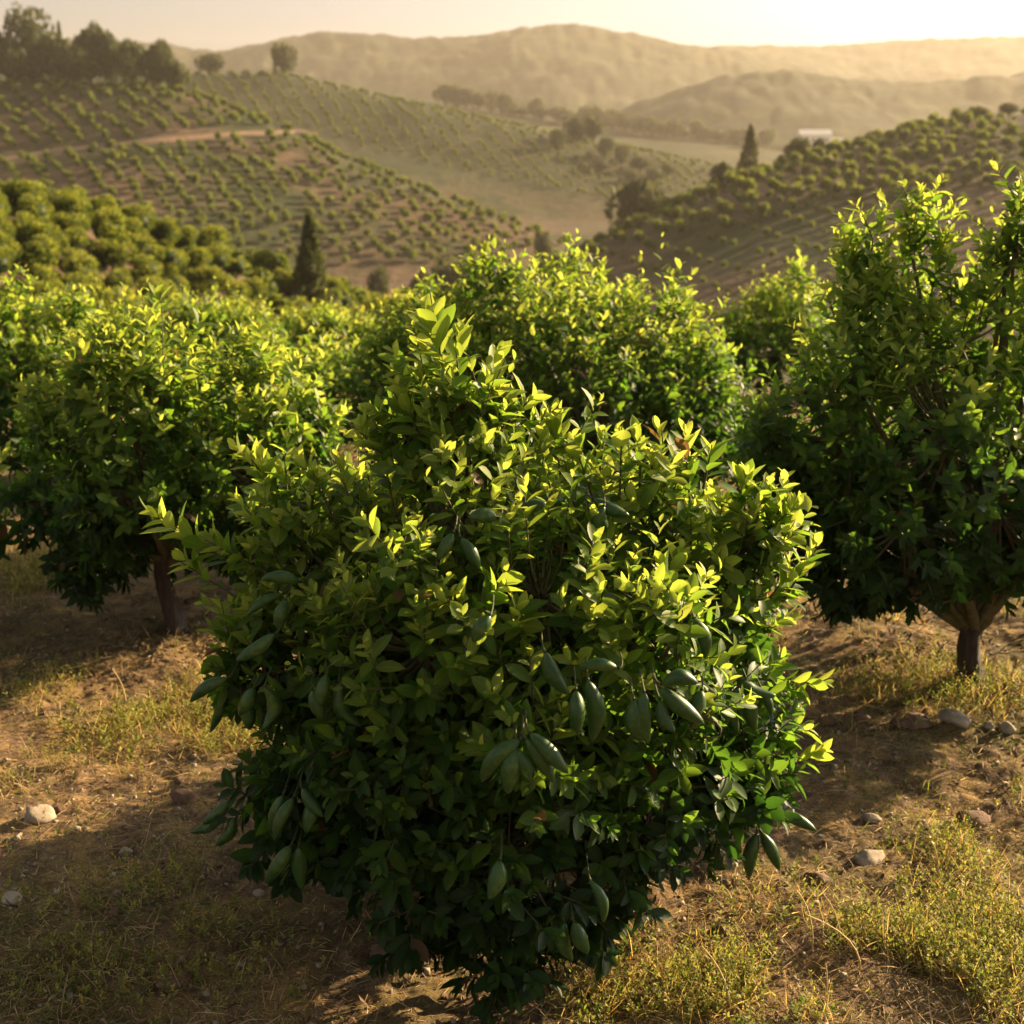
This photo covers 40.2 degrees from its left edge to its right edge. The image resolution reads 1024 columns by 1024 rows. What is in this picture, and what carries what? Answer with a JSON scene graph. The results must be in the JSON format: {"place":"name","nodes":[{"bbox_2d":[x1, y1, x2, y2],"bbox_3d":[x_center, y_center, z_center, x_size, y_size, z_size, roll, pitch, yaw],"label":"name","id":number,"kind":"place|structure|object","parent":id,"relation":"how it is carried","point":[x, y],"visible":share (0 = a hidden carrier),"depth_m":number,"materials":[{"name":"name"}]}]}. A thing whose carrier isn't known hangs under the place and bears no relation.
{"place":"outdoors","nodes":[
{"label":"outdoors","id":0,"kind":"place"},
{"bbox_2d":[5,130,317,159],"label":"path","id":1,"kind":"structure","parent":0,"point":[188,137],"depth_m":295.05,"materials":[{"name":"soil"}]},
{"bbox_2d":[0,23,1023,1023],"bbox_3d":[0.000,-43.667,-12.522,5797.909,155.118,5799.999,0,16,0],"label":"ground","id":2,"kind":"structure","parent":0,"point":[837,92],"depth_m":164.59,"materials":[{"name":"soil"}]},
{"bbox_2d":[0,245,15,278],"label":"orchard tree","id":3,"kind":"object","parent":2,"relation":"on","point":[6,262],"visible":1,"depth_m":51.61,"materials":[{"name":"green plant"}]},
{"bbox_2d":[0,208,16,239],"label":"orchard tree","id":4,"kind":"object","parent":2,"relation":"on","point":[10,228],"visible":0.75,"depth_m":54.31,"materials":[{"name":"green plant"}]},
{"bbox_2d":[0,441,19,560],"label":"orchard tree","id":5,"kind":"object","parent":2,"relation":"on","point":[6,539],"visible":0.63,"depth_m":7.67,"materials":[{"name":"green plant"}]},
{"bbox_2d":[0,891,22,905],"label":"stone","id":6,"kind":"object","parent":2,"relation":"on","point":[10,896],"visible":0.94,"depth_m":5.06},
{"bbox_2d":[0,31,22,78],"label":"tree","id":7,"kind":"object","parent":2,"relation":"on","point":[8,49],"visible":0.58,"depth_m":347.90,"materials":[{"name":"green plant"}]},
{"bbox_2d":[0,228,22,258],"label":"orchard tree","id":8,"kind":"object","parent":2,"relation":"on","point":[5,239],"visible":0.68,"depth_m":53.03,"materials":[{"name":"green plant"}]},
{"bbox_2d":[1,53,44,84],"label":"tree","id":9,"kind":"object","parent":2,"relation":"on","point":[19,67],"visible":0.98,"depth_m":341.22,"materials":[{"name":"green plant"}]},
{"bbox_2d":[0,178,47,214],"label":"orchard tree","id":10,"kind":"object","parent":2,"relation":"on","point":[16,189],"visible":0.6,"depth_m":60.00,"materials":[{"name":"green plant"}]},
{"bbox_2d":[2,1,57,82],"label":"tree","id":11,"kind":"object","parent":2,"relation":"on","point":[25,27],"visible":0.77,"depth_m":350.14,"materials":[{"name":"green plant"}]},
{"bbox_2d":[13,212,53,238],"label":"orchard tree","id":12,"kind":"object","parent":2,"relation":"on","point":[20,216],"visible":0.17,"depth_m":57.13,"materials":[{"name":"green plant"}]},
{"bbox_2d":[17,192,55,223],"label":"orchard tree","id":13,"kind":"object","parent":2,"relation":"on","point":[33,205],"visible":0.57,"depth_m":58.48,"materials":[{"name":"green plant"}]},
{"bbox_2d":[13,233,60,274],"bbox_3d":[-18.654,-9.871,55.047,1.792,2.263,2.100,4,17,15],"label":"orchard tree","id":14,"kind":"object","parent":2,"relation":"on","point":[39,248],"visible":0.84,"depth_m":54.53,"materials":[{"name":"green plant"}]},
{"bbox_2d":[9,220,69,251],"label":"orchard tree","id":15,"kind":"object","parent":2,"relation":"on","point":[27,229],"visible":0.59,"depth_m":56.11,"materials":[{"name":"green plant"}]},
{"bbox_2d":[20,278,58,302],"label":"orchard tree","id":16,"kind":"object","parent":2,"relation":"on","point":[36,291],"visible":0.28,"depth_m":52.12,"materials":[{"name":"green plant"}]},
{"bbox_2d":[23,804,56,824],"bbox_3d":[-1.924,1.235,5.692,0.118,0.089,0.131,11,20,35],"label":"stone","id":17,"kind":"object","parent":2,"relation":"on","point":[34,814],"visible":0.92,"depth_m":5.66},
{"bbox_2d":[26,262,64,298],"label":"orchard tree","id":18,"kind":"object","parent":2,"relation":"on","point":[42,272],"visible":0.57,"depth_m":53.52,"materials":[{"name":"green plant"}]},
{"bbox_2d":[23,29,69,85],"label":"tree","id":19,"kind":"object","parent":2,"relation":"on","point":[41,50],"visible":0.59,"depth_m":342.33,"materials":[{"name":"green plant"}]},
{"bbox_2d":[1,282,109,371],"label":"orchard tree","id":20,"kind":"object","parent":2,"relation":"on","point":[46,306],"visible":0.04,"depth_m":16.44,"materials":[{"name":"green plant"}]},
{"bbox_2d":[0,263,112,484],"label":"orchard tree","id":21,"kind":"object","parent":2,"relation":"on","point":[12,319],"visible":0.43,"depth_m":10.51,"materials":[{"name":"green plant"}]},
{"bbox_2d":[48,211,91,232],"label":"orchard tree","id":22,"kind":"object","parent":2,"relation":"on","point":[63,221],"visible":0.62,"depth_m":60.83,"materials":[{"name":"green plant"}]},
{"bbox_2d":[49,190,92,217],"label":"orchard tree","id":23,"kind":"object","parent":2,"relation":"on","point":[77,204],"visible":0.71,"depth_m":62.09,"materials":[{"name":"green plant"}]},
{"bbox_2d":[53,226,90,250],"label":"orchard tree","id":24,"kind":"object","parent":2,"relation":"on","point":[76,241],"visible":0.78,"depth_m":59.73,"materials":[{"name":"green plant"}]},
{"bbox_2d":[47,44,101,82],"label":"tree","id":25,"kind":"object","parent":2,"relation":"on","point":[73,63],"visible":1,"depth_m":337.21,"materials":[{"name":"green plant"}]},
{"bbox_2d":[57,272,100,291],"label":"orchard tree","id":26,"kind":"object","parent":2,"relation":"on","point":[82,278],"visible":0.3,"depth_m":55.15,"materials":[{"name":"green plant"}]},
{"bbox_2d":[61,250,104,286],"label":"orchard tree","id":27,"kind":"object","parent":2,"relation":"on","point":[76,262],"visible":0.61,"depth_m":56.97,"materials":[{"name":"green plant"}]},
{"bbox_2d":[68,19,104,81],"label":"tree","id":28,"kind":"object","parent":2,"relation":"on","point":[88,38],"visible":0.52,"depth_m":341.07,"materials":[{"name":"green plant"}]},
{"bbox_2d":[54,281,143,381],"bbox_3d":[-8.473,-3.538,28.780,1.762,2.548,2.225,8,18,27],"label":"orchard tree","id":29,"kind":"object","parent":2,"relation":"on","point":[104,294],"visible":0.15,"depth_m":28.24,"materials":[{"name":"green plant"}]},
{"bbox_2d":[84,193,120,229],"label":"orchard tree","id":30,"kind":"object","parent":2,"relation":"on","point":[97,202],"visible":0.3,"depth_m":65.96,"materials":[{"name":"green plant"}]},
{"bbox_2d":[96,28,119,88],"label":"tree","id":31,"kind":"object","parent":2,"relation":"on","point":[108,59],"visible":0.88,"depth_m":341.04,"materials":[{"name":"green plant"}]},
{"bbox_2d":[88,204,131,246],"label":"orchard tree","id":32,"kind":"object","parent":2,"relation":"on","point":[109,224],"visible":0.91,"depth_m":62.92,"materials":[{"name":"green plant"}]},
{"bbox_2d":[87,237,139,271],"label":"orchard tree","id":33,"kind":"object","parent":2,"relation":"on","point":[113,255],"visible":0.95,"depth_m":61.86,"materials":[{"name":"green plant"}]},
{"bbox_2d":[99,266,134,288],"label":"orchard tree","id":34,"kind":"object","parent":2,"relation":"on","point":[115,276],"visible":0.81,"depth_m":60.55,"materials":[{"name":"green plant"}]},
{"bbox_2d":[115,36,144,89],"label":"tree","id":35,"kind":"object","parent":2,"relation":"on","point":[127,57],"visible":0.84,"depth_m":337.00,"materials":[{"name":"green plant"}]},
{"bbox_2d":[123,216,149,240],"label":"orchard tree","id":36,"kind":"object","parent":2,"relation":"on","point":[136,227],"visible":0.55,"depth_m":66.50,"materials":[{"name":"green plant"}]},
{"bbox_2d":[119,203,155,231],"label":"orchard tree","id":37,"kind":"object","parent":2,"relation":"on","point":[137,210],"visible":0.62,"depth_m":68.16,"materials":[{"name":"green plant"}]},
{"bbox_2d":[125,233,166,264],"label":"orchard tree","id":38,"kind":"object","parent":2,"relation":"on","point":[144,245],"visible":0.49,"depth_m":65.73,"materials":[{"name":"green plant"}]},
{"bbox_2d":[132,253,163,289],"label":"orchard tree","id":39,"kind":"object","parent":2,"relation":"on","point":[143,264],"visible":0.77,"depth_m":63.94,"materials":[{"name":"green plant"}]},
{"bbox_2d":[135,38,178,91],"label":"tree","id":40,"kind":"object","parent":2,"relation":"on","point":[153,59],"visible":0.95,"depth_m":333.42,"materials":[{"name":"green plant"}]},
{"bbox_2d":[133,275,180,307],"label":"orchard tree","id":41,"kind":"object","parent":2,"relation":"on","point":[171,291],"visible":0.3,"depth_m":62.85,"materials":[{"name":"green plant"}]},
{"bbox_2d":[146,216,182,250],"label":"orchard tree","id":42,"kind":"object","parent":2,"relation":"on","point":[163,233],"visible":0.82,"depth_m":70.31,"materials":[{"name":"green plant"}]},
{"bbox_2d":[152,970,191,992],"bbox_3d":[-1.119,1.545,4.614,0.126,0.073,0.102,-7,18,-24],"label":"stone","id":43,"kind":"object","parent":2,"relation":"on","point":[185,977],"visible":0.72,"depth_m":4.58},
{"bbox_2d":[156,247,189,278],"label":"orchard tree","id":44,"kind":"object","parent":2,"relation":"on","point":[171,261],"visible":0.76,"depth_m":67.45,"materials":[{"name":"green plant"}]},
{"bbox_2d":[0,278,352,635],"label":"orchard tree","id":45,"kind":"object","parent":2,"relation":"on","point":[105,480],"visible":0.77,"depth_m":7.18,"materials":[{"name":"green plant"}]},
{"bbox_2d":[164,60,189,93],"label":"tree","id":46,"kind":"object","parent":2,"relation":"on","point":[176,74],"visible":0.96,"depth_m":332.79,"materials":[{"name":"green plant"}]},
{"bbox_2d":[170,788,196,804],"bbox_3d":[-1.367,1.185,5.830,0.104,0.066,0.088,0,16,1],"label":"stone","id":47,"kind":"object","parent":2,"relation":"on","point":[178,793],"visible":0.98,"depth_m":5.80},
{"bbox_2d":[172,225,198,249],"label":"orchard tree","id":48,"kind":"object","parent":2,"relation":"on","point":[190,234],"visible":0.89,"depth_m":73.67,"materials":[{"name":"green plant"}]},
{"bbox_2d":[100,276,293,385],"bbox_3d":[-3.608,-1.915,15.497,2.338,1.335,1.414,0,16,0],"label":"orchard tree","id":49,"kind":"object","parent":2,"relation":"on","point":[184,316],"visible":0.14,"depth_m":15.34,"materials":[{"name":"green plant"}]},
{"bbox_2d":[182,247,213,274],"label":"orchard tree","id":50,"kind":"object","parent":2,"relation":"on","point":[199,256],"visible":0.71,"depth_m":70.86,"materials":[{"name":"green plant"}]},
{"bbox_2d":[182,265,227,298],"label":"orchard tree","id":51,"kind":"object","parent":2,"relation":"on","point":[201,279],"visible":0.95,"depth_m":69.83,"materials":[{"name":"green plant"}]},
{"bbox_2d":[193,52,225,74],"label":"tree","id":52,"kind":"object","parent":2,"relation":"on","point":[210,62],"visible":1,"depth_m":527.12,"materials":[{"name":"green plant"}]},
{"bbox_2d":[198,224,231,253],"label":"orchard tree","id":53,"kind":"object","parent":2,"relation":"on","point":[216,235],"visible":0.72,"depth_m":75.85,"materials":[{"name":"green plant"}]},
{"bbox_2d":[204,245,231,271],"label":"orchard tree","id":54,"kind":"object","parent":2,"relation":"on","point":[221,259],"visible":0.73,"depth_m":74.50,"materials":[{"name":"green plant"}]},
{"bbox_2d":[220,280,251,308],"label":"orchard tree","id":55,"kind":"object","parent":2,"relation":"on","point":[243,288],"visible":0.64,"depth_m":72.33,"materials":[{"name":"green plant"}]},
{"bbox_2d":[240,276,269,309],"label":"orchard tree","id":56,"kind":"object","parent":2,"relation":"on","point":[257,287],"visible":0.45,"depth_m":75.18,"materials":[{"name":"green plant"}]},
{"bbox_2d":[249,249,274,273],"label":"orchard tree","id":57,"kind":"object","parent":2,"relation":"on","point":[262,259],"visible":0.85,"depth_m":81.59,"materials":[{"name":"green plant"}]},
{"bbox_2d":[270,41,297,75],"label":"tree","id":58,"kind":"object","parent":2,"relation":"on","point":[284,58],"visible":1,"depth_m":521.32,"materials":[{"name":"green plant"}]},
{"bbox_2d":[275,275,301,298],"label":"orchard tree","id":59,"kind":"object","parent":2,"relation":"on","point":[284,286],"visible":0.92,"depth_m":82.96,"materials":[{"name":"green plant"}]},
{"bbox_2d":[208,312,409,447],"bbox_3d":[-1.666,-0.930,11.692,2.126,1.496,1.333,0,16,0],"label":"orchard tree","id":60,"kind":"object","parent":2,"relation":"on","point":[332,398],"visible":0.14,"depth_m":11.47,"materials":[{"name":"green plant"}]},
{"bbox_2d":[289,212,336,306],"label":"conifer tree","id":61,"kind":"object","parent":2,"relation":"on","point":[306,273],"visible":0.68,"depth_m":82.78,"materials":[{"name":"green plant"}]},
{"bbox_2d":[276,288,418,374],"bbox_3d":[-1.842,-2.047,16.985,2.364,1.304,1.532,0,16,0],"label":"orchard tree","id":62,"kind":"object","parent":2,"relation":"on","point":[331,319],"visible":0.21,"depth_m":16.92,"materials":[{"name":"green plant"}]},
{"bbox_2d":[366,264,388,295],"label":"shrub","id":63,"kind":"object","parent":2,"relation":"on","point":[379,280],"visible":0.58,"depth_m":202.80,"materials":[{"name":"green plant"}]},
{"bbox_2d":[376,287,419,330],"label":"orchard tree","id":64,"kind":"object","parent":2,"relation":"on","point":[389,298],"visible":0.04,"depth_m":28.95,"materials":[{"name":"green plant"}]},
{"bbox_2d":[408,266,430,298],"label":"shrub","id":65,"kind":"object","parent":2,"relation":"on","point":[421,276],"visible":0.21,"depth_m":197.81,"materials":[{"name":"green plant"}]},
{"bbox_2d":[431,82,455,104],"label":"tree","id":66,"kind":"object","parent":2,"relation":"on","point":[442,92],"visible":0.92,"depth_m":811.28,"materials":[{"name":"green plant"}]},
{"bbox_2d":[430,254,478,305],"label":"tree","id":67,"kind":"object","parent":2,"relation":"on","point":[451,274],"visible":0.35,"depth_m":187.30,"materials":[{"name":"green plant"}]},
{"bbox_2d":[454,87,475,107],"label":"tree","id":68,"kind":"object","parent":2,"relation":"on","point":[465,96],"visible":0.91,"depth_m":806.86,"materials":[{"name":"green plant"}]},
{"bbox_2d":[470,91,489,109],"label":"tree","id":69,"kind":"object","parent":2,"relation":"on","point":[479,100],"visible":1,"depth_m":797.55,"materials":[{"name":"green plant"}]},
{"bbox_2d":[139,292,834,1023],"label":"fruit tree","id":70,"kind":"object","parent":2,"relation":"on","point":[533,660],"visible":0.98,"depth_m":4.39,"materials":[{"name":"green plant"}]},
{"bbox_2d":[483,90,498,111],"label":"tree","id":71,"kind":"object","parent":2,"relation":"on","point":[491,95],"visible":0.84,"depth_m":806.96,"materials":[{"name":"green plant"}]},
{"bbox_2d":[496,92,512,113],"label":"tree","id":72,"kind":"object","parent":2,"relation":"on","point":[504,101],"visible":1,"depth_m":791.80,"materials":[{"name":"green plant"}]},
{"bbox_2d":[0,70,1023,368],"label":"distant orchard","id":73,"kind":"object","parent":2,"relation":"on","point":[742,178],"visible":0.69,"depth_m":267.74,"materials":[{"name":"green plant"}]},
{"bbox_2d":[0,418,1023,1023],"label":"dry grass","id":74,"kind":"structure","parent":2,"relation":"on","point":[620,1010],"depth_m":5.08,"materials":[{"name":"plant"}]},
{"bbox_2d":[0,527,1023,1023],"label":"standing dry grass","id":75,"kind":"structure","parent":2,"relation":"on","point":[606,981],"depth_m":5.08,"materials":[{"name":"plant"}]},
{"bbox_2d":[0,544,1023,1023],"bbox_3d":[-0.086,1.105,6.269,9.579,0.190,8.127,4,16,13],"label":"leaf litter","id":76,"kind":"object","parent":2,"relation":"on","point":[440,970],"visible":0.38,"depth_m":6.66,"materials":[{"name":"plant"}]},
{"bbox_2d":[0,536,1023,1023],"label":"weeds","id":77,"kind":"object","parent":2,"relation":"on","point":[972,950],"visible":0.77,"depth_m":4.89,"materials":[{"name":"green plant"}]},
{"bbox_2d":[533,230,553,260],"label":"tree","id":78,"kind":"object","parent":2,"relation":"on","point":[542,244],"visible":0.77,"depth_m":265.71,"materials":[{"name":"green plant"}]},
{"bbox_2d":[328,228,767,526],"bbox_3d":[0.167,-0.908,9.861,2.761,2.100,2.445,-9,18,-28],"label":"orchard tree","id":79,"kind":"object","parent":2,"relation":"on","point":[547,366],"visible":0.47,"depth_m":9.41,"materials":[{"name":"green plant"}]},
{"bbox_2d":[550,128,566,149],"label":"tree","id":80,"kind":"object","parent":2,"relation":"on","point":[558,137],"visible":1,"depth_m":455.49,"materials":[{"name":"green plant"}]},
{"bbox_2d":[552,108,574,123],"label":"tree","id":81,"kind":"object","parent":2,"relation":"on","point":[564,115],"visible":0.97,"depth_m":775.87,"materials":[{"name":"green plant"}]},
{"bbox_2d":[562,117,586,141],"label":"tree","id":82,"kind":"object","parent":2,"relation":"on","point":[576,128],"visible":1,"depth_m":468.91,"materials":[{"name":"green plant"}]},
{"bbox_2d":[583,113,605,142],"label":"tree","id":83,"kind":"object","parent":2,"relation":"on","point":[594,127],"visible":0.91,"depth_m":472.65,"materials":[{"name":"green plant"}]},
{"bbox_2d":[598,135,615,156],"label":"tree","id":84,"kind":"object","parent":2,"relation":"on","point":[605,146],"visible":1,"depth_m":454.29,"materials":[{"name":"green plant"}]},
{"bbox_2d":[613,144,630,163],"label":"tree","id":85,"kind":"object","parent":2,"relation":"on","point":[621,152],"visible":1,"depth_m":450.64,"materials":[{"name":"green plant"}]},
{"bbox_2d":[602,178,663,226],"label":"tree","id":86,"kind":"object","parent":2,"relation":"on","point":[639,195],"visible":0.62,"depth_m":219.03,"materials":[{"name":"green plant"}]},
{"bbox_2d":[629,155,650,169],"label":"tree","id":87,"kind":"object","parent":2,"relation":"on","point":[640,163],"visible":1,"depth_m":444.16,"materials":[{"name":"green plant"}]},
{"bbox_2d":[642,116,664,136],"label":"tree","id":88,"kind":"object","parent":2,"relation":"on","point":[652,126],"visible":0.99,"depth_m":758.29,"materials":[{"name":"green plant"}]},
{"bbox_2d":[666,118,683,137],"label":"tree","id":89,"kind":"object","parent":2,"relation":"on","point":[674,127],"visible":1,"depth_m":761.44,"materials":[{"name":"green plant"}]},
{"bbox_2d":[677,366,758,463],"bbox_3d":[1.714,-0.766,11.129,0.996,1.036,0.649,5,17,17],"label":"orchard tree","id":90,"kind":"object","parent":2,"relation":"on","point":[747,416],"visible":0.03,"depth_m":11.05,"materials":[{"name":"green plant"}]},
{"bbox_2d":[709,161,734,187],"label":"crest tree","id":91,"kind":"object","parent":2,"relation":"on","point":[719,170],"visible":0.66,"depth_m":205.29,"materials":[{"name":"green plant"}]},
{"bbox_2d":[736,124,758,171],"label":"cypress tree","id":92,"kind":"object","parent":2,"relation":"on","point":[750,148],"visible":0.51,"depth_m":224.08,"materials":[{"name":"green plant"}]},
{"bbox_2d":[757,127,775,148],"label":"tree","id":93,"kind":"object","parent":2,"relation":"on","point":[766,137],"visible":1,"depth_m":742.82,"materials":[{"name":"green plant"}]},
{"bbox_2d":[709,241,862,396],"bbox_3d":[2.875,-1.956,14.609,1.760,1.745,1.756,0,16,0],"label":"orchard tree","id":94,"kind":"object","parent":2,"relation":"on","point":[774,306],"visible":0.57,"depth_m":14.26,"materials":[{"name":"green plant"}]},
{"bbox_2d":[783,135,811,161],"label":"crest tree","id":95,"kind":"object","parent":2,"relation":"on","point":[799,144],"visible":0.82,"depth_m":211.81,"materials":[{"name":"green plant"}]},
{"bbox_2d":[797,130,843,146],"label":"farm building","id":96,"kind":"structure","parent":2,"relation":"on","point":[813,135],"depth_m":844.41,"materials":[{"name":"white paint"}]},
{"bbox_2d":[851,849,885,865],"bbox_3d":[1.382,1.349,5.460,0.109,0.070,0.146,13,21,39],"label":"stone","id":97,"kind":"object","parent":2,"relation":"on","point":[864,857],"visible":0.88,"depth_m":5.43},
{"bbox_2d":[718,156,1023,688],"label":"orchard tree","id":98,"kind":"object","parent":2,"relation":"on","point":[940,527],"visible":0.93,"depth_m":6.45,"materials":[{"name":"green plant"}]},
{"bbox_2d":[889,711,931,729],"bbox_3d":[1.897,0.997,6.659,0.200,0.079,0.163,4,16,12],"label":"stone","id":99,"kind":"object","parent":2,"relation":"on","point":[911,716],"visible":0.87,"depth_m":6.62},
{"bbox_2d":[938,708,970,728],"bbox_3d":[2.092,0.977,6.627,0.152,0.063,0.110,11,19,34],"label":"stone","id":100,"kind":"object","parent":2,"relation":"on","point":[958,718],"visible":0.98,"depth_m":6.60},
{"bbox_2d":[954,810,990,828],"bbox_3d":[1.901,1.272,5.793,0.160,0.093,0.134,-1,16,-5],"label":"stone","id":101,"kind":"object","parent":2,"relation":"on","point":[979,817],"visible":0.71,"depth_m":5.75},
{"bbox_2d":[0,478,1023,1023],"bbox_3d":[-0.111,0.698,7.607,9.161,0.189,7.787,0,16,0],"label":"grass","id":102,"kind":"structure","parent":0,"point":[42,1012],"depth_m":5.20,"materials":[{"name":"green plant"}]},
{"bbox_2d":[0,466,1023,1023],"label":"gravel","id":103,"kind":"structure","parent":0,"point":[318,964],"depth_m":5.18,"materials":[{"name":"gravel"}]},
{"bbox_2d":[0,0,1023,50],"label":"sky","id":104,"kind":"structure","parent":0,"point":[213,25],"materials":[{"name":"white"}]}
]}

